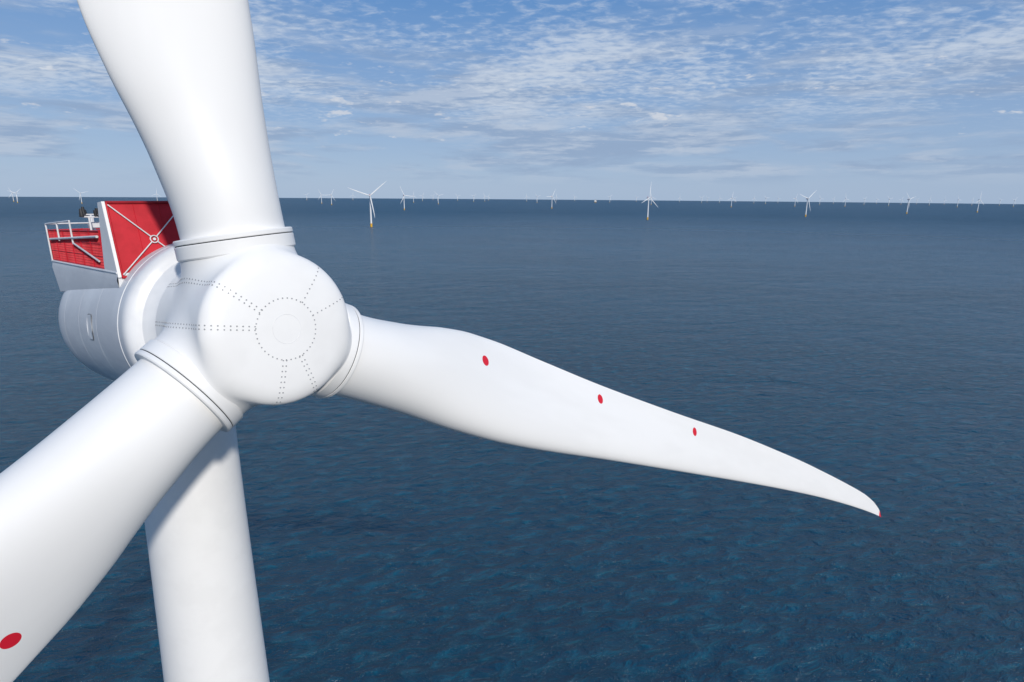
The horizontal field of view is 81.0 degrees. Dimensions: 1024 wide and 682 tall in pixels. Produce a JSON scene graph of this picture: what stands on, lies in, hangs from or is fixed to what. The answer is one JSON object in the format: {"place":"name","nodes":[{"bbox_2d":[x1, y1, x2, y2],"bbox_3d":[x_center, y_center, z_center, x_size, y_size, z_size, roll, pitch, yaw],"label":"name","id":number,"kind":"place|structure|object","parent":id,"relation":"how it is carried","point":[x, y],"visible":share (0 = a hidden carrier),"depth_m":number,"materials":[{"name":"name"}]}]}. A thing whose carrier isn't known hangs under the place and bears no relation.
{"place":"outdoors","nodes":[
{"label":"outdoors","id":0,"kind":"place"},
{"bbox_2d":[0,197,1023,681],"bbox_3d":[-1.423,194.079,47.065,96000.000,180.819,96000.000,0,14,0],"label":"sea","id":1,"kind":"structure","parent":0,"point":[874,351],"depth_m":251.80,"materials":[{"name":"liquid"}]},
{"bbox_2d":[349,182,384,226],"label":"wind turbine","id":2,"kind":"object","parent":1,"relation":"in","point":[370,199],"visible":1,"depth_m":2068.74,"materials":[{"name":"white paint"}]},
{"bbox_2d":[0,0,880,681],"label":"wind turbine","id":3,"kind":"object","parent":1,"relation":"in","point":[204,308],"visible":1,"depth_m":18.67,"materials":[{"name":"white paint"}]},
{"bbox_2d":[642,182,657,219],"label":"wind turbine","id":4,"kind":"object","parent":1,"relation":"in","point":[648,203],"visible":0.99,"depth_m":2920.82,"materials":[{"name":"white paint"}]},
{"bbox_2d":[800,192,814,216],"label":"wind turbine","id":5,"kind":"object","parent":1,"relation":"in","point":[807,202],"visible":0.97,"depth_m":3588.49,"materials":[{"name":"white paint"}]},
{"bbox_2d":[0,0,1023,203],"label":"sky","id":6,"kind":"structure","parent":0,"point":[836,100],"materials":[{"name":"blue"}]}
]}

